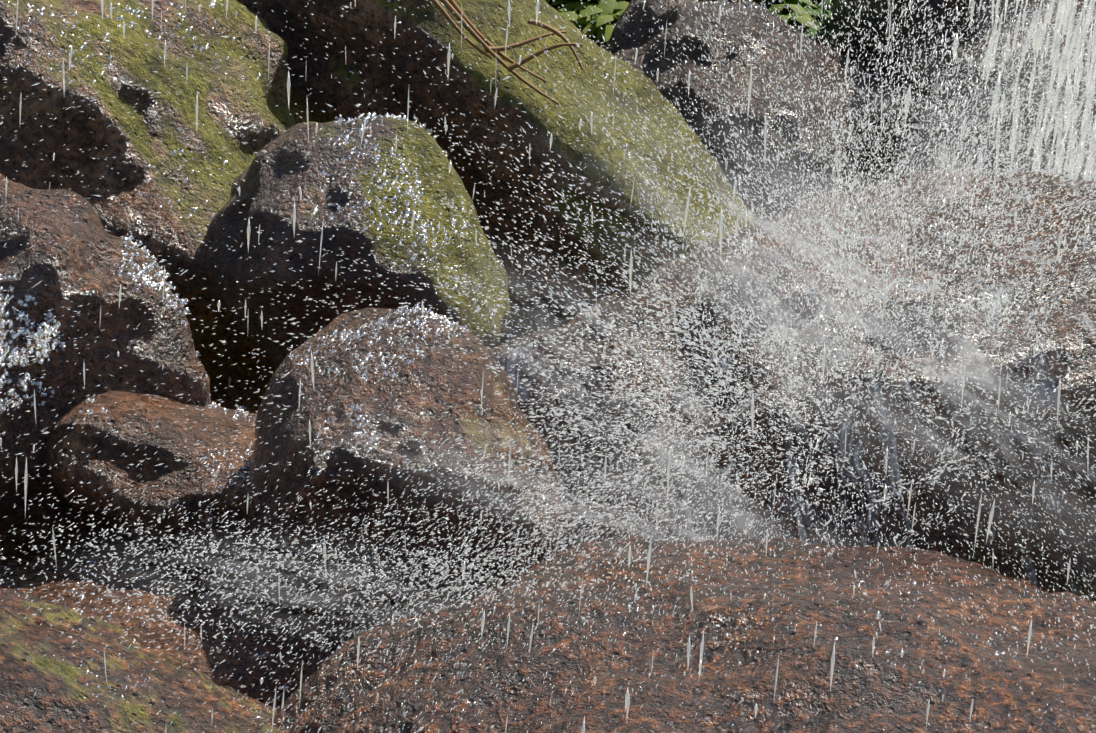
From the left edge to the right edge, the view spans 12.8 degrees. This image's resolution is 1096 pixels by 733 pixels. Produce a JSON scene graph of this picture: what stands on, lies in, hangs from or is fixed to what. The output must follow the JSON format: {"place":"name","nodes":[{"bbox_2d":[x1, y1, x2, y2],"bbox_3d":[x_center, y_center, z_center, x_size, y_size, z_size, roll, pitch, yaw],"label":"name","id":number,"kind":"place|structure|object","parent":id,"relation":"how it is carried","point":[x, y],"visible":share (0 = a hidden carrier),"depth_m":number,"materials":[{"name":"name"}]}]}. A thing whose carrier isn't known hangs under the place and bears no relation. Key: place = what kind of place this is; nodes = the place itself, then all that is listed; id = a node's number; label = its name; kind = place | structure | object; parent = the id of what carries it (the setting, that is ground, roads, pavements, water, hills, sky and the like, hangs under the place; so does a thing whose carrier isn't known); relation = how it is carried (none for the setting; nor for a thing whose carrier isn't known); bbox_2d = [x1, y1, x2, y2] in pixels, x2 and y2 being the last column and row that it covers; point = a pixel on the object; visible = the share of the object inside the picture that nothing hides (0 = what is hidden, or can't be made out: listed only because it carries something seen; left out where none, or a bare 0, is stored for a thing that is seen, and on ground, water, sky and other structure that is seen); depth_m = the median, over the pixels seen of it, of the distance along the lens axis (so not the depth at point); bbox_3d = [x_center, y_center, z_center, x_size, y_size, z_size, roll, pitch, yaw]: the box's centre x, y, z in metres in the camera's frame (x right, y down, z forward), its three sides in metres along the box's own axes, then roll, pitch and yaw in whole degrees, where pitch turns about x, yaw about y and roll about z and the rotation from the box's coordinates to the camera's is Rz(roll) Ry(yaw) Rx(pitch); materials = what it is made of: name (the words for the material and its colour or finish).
{"place":"outdoors","nodes":[
{"label":"outdoors","id":0,"kind":"place"},
{"bbox_2d":[498,310,545,345],"bbox_3d":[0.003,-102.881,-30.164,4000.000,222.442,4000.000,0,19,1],"label":"terrain","id":1,"kind":"structure","parent":0,"point":[532,325],"depth_m":6.38,"materials":[{"name":"grey stone"}]},
{"bbox_2d":[0,173,210,555],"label":"rock","id":2,"kind":"object","parent":1,"relation":"on","point":[70,260],"visible":0.67,"depth_m":4.73,"materials":[{"name":"brown stone"}]},
{"bbox_2d":[0,588,287,732],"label":"rock","id":3,"kind":"object","parent":1,"relation":"on","point":[60,701],"visible":0.88,"depth_m":4.03,"materials":[{"name":"brown stone"}]},
{"bbox_2d":[0,0,295,411],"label":"rock","id":4,"kind":"object","parent":1,"relation":"on","point":[73,130],"visible":0.38,"depth_m":5.30,"materials":[{"name":"stone"}]},
{"bbox_2d":[45,391,257,571],"bbox_3d":[-0.301,0.139,4.843,0.449,0.184,0.498,12,0,1],"label":"rock","id":5,"kind":"object","parent":1,"relation":"on","point":[181,484],"visible":0.31,"depth_m":4.65,"materials":[{"name":"brown stone"}]},
{"bbox_2d":[0,543,390,710],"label":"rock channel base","id":6,"kind":"object","parent":1,"relation":"on","point":[205,662],"visible":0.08,"depth_m":4.54,"materials":[{"name":"brown stone"}]},
{"bbox_2d":[242,308,565,621],"bbox_3d":[-0.142,0.106,4.589,0.283,0.304,0.322,-6,20,-17],"label":"rock","id":7,"kind":"object","parent":6,"relation":"on","point":[292,427],"visible":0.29,"depth_m":4.49,"materials":[{"name":"brown stone"}]},
{"bbox_2d":[193,116,509,367],"bbox_3d":[-0.203,-0.105,5.139,0.327,0.318,0.309,6,20,18],"label":"rock","id":8,"kind":"object","parent":1,"relation":"on","point":[265,212],"visible":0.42,"depth_m":5.04,"materials":[{"name":"grey stone"}]},
{"bbox_2d":[0,496,771,673],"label":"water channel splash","id":9,"kind":"object","parent":1,"relation":"on","point":[319,567],"visible":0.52,"depth_m":4.20,"materials":[{"name":"white liquid"}]},
{"bbox_2d":[65,526,510,641],"bbox_3d":[-0.197,0.198,4.375,0.551,0.001,0.158,6,41,-20],"label":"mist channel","id":10,"kind":"object","parent":9,"relation":"on","point":[313,577],"visible":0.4,"depth_m":4.36,"materials":[{"name":"white liquid"}]},
{"bbox_2d":[236,0,757,329],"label":"boulder","id":11,"kind":"object","parent":1,"relation":"on","point":[377,79],"visible":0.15,"depth_m":5.60,"materials":[{"name":"green stone"}]},
{"bbox_2d":[430,0,582,103],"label":"dry twigs","id":12,"kind":"object","parent":11,"relation":"on","point":[451,6],"visible":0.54,"depth_m":5.51,"materials":[{"name":"brown wood"}]},
{"bbox_2d":[0,0,1088,732],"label":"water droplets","id":13,"kind":"object","parent":1,"relation":"on","point":[450,56],"visible":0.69,"depth_m":3.85},
{"bbox_2d":[957,0,1095,179],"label":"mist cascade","id":14,"kind":"object","parent":13,"relation":"on","point":[1035,89],"depth_m":5.65,"materials":[{"name":"white liquid"}]},
{"bbox_2d":[0,0,1095,732],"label":"water spray","id":15,"kind":"object","parent":1,"relation":"on","point":[940,220],"visible":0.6,"depth_m":4.20,"materials":[{"name":"white liquid"}]},
{"bbox_2d":[0,0,1095,732],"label":"water droplets","id":16,"kind":"object","parent":1,"relation":"on","point":[46,332],"visible":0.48,"depth_m":4.69},
{"bbox_2d":[418,223,869,546],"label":"mist","id":17,"kind":"object","parent":16,"relation":"on","point":[661,450],"visible":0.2,"depth_m":4.54,"materials":[{"name":"white liquid"}]},
{"bbox_2d":[26,0,1095,650],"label":"water spray jets","id":18,"kind":"object","parent":1,"relation":"on","point":[702,288],"visible":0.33,"depth_m":4.49},
{"bbox_2d":[273,536,1095,732],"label":"rock","id":19,"kind":"object","parent":1,"relation":"on","point":[883,706],"visible":0.96,"depth_m":3.99,"materials":[{"name":"brown stone"}]},
{"bbox_2d":[316,400,863,546],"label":"water spray","id":20,"kind":"object","parent":19,"relation":"on","point":[567,491],"visible":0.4,"depth_m":4.38,"materials":[{"name":"white liquid"}]},
{"bbox_2d":[512,72,1095,582],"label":"mist","id":21,"kind":"object","parent":19,"relation":"on","point":[804,240],"visible":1,"depth_m":4.44,"materials":[{"name":"white liquid"}]},
{"bbox_2d":[548,0,829,47],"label":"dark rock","id":22,"kind":"object","parent":1,"relation":"on","point":[767,4],"depth_m":6.28,"materials":[{"name":"grey stone"}]},
{"bbox_2d":[579,29,607,46],"bbox_3d":[0.046,-0.415,6.238,0.273,0.067,0.281,13,23,34],"label":"herb plant","id":23,"kind":"object","parent":22,"relation":"on","point":[599,43],"depth_m":6.19,"materials":[{"name":"green plant"}]},
{"bbox_2d":[548,0,628,42],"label":"herb plant","id":24,"kind":"object","parent":23,"relation":"on","point":[584,21],"visible":0.25,"depth_m":6.17,"materials":[{"name":"green plant"}]},
{"bbox_2d":[545,0,624,14],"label":"leaf","id":25,"kind":"object","parent":24,"relation":"on","point":[608,6],"visible":0.02,"depth_m":6.17,"materials":[{"name":"green plant"}]},
{"bbox_2d":[794,3,830,29],"bbox_3d":[0.424,-0.472,6.379,0.292,0.071,0.330,0,19,1],"label":"herb plant","id":26,"kind":"object","parent":22,"relation":"on","point":[819,7],"depth_m":6.30,"materials":[{"name":"green plant"}]},
{"bbox_2d":[766,0,842,45],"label":"herb plant","id":27,"kind":"object","parent":26,"relation":"on","point":[814,13],"depth_m":6.25,"materials":[{"name":"green plant"}]},
{"bbox_3d":[0.178,-0.466,6.354,0.277,0.067,0.268,0,19,1],"label":"herb","id":28,"kind":"object","parent":22,"relation":"on","visible":0},
{"bbox_2d":[576,0,629,24],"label":"herb plant","id":29,"kind":"object","parent":28,"relation":"on","point":[595,16],"visible":0.02,"depth_m":6.20,"materials":[{"name":"green plant"}]},
{"bbox_2d":[698,0,822,31],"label":"herb plant","id":30,"kind":"object","parent":28,"relation":"on","point":[802,11],"visible":0.06,"depth_m":6.20,"materials":[{"name":"green plant"}]},
{"bbox_2d":[489,167,1095,601],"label":"rock","id":31,"kind":"object","parent":1,"relation":"on","point":[951,535],"visible":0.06,"depth_m":4.56,"materials":[{"name":"grey stone"}]},
{"bbox_2d":[629,24,1095,508],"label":"mist","id":32,"kind":"object","parent":1,"relation":"on","point":[889,182],"depth_m":4.71,"materials":[{"name":"white liquid"}]},
{"bbox_2d":[828,0,1095,180],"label":"dark rock","id":33,"kind":"object","parent":1,"relation":"on","point":[846,11],"depth_m":6.02,"materials":[{"name":"grey stone"}]},
{"bbox_2d":[905,0,1095,180],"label":"water cascade","id":34,"kind":"object","parent":1,"relation":"on","point":[1065,16],"visible":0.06,"depth_m":5.75,"materials":[{"name":"white liquid"}]},
{"bbox_2d":[988,0,1095,172],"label":"water droplets","id":35,"kind":"object","parent":34,"relation":"on","point":[1051,70],"depth_m":5.90},
{"bbox_2d":[602,0,912,220],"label":"dark rock","id":36,"kind":"object","parent":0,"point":[624,28],"visible":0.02,"depth_m":5.92,"materials":[{"name":"grey stone"}]},
{"bbox_2d":[874,149,919,180],"bbox_3d":[0.356,-0.268,6.178,0.272,0.068,0.299,0,19,1],"label":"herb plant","id":37,"kind":"object","parent":36,"relation":"on","point":[883,170],"depth_m":6.08,"materials":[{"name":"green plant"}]}
]}

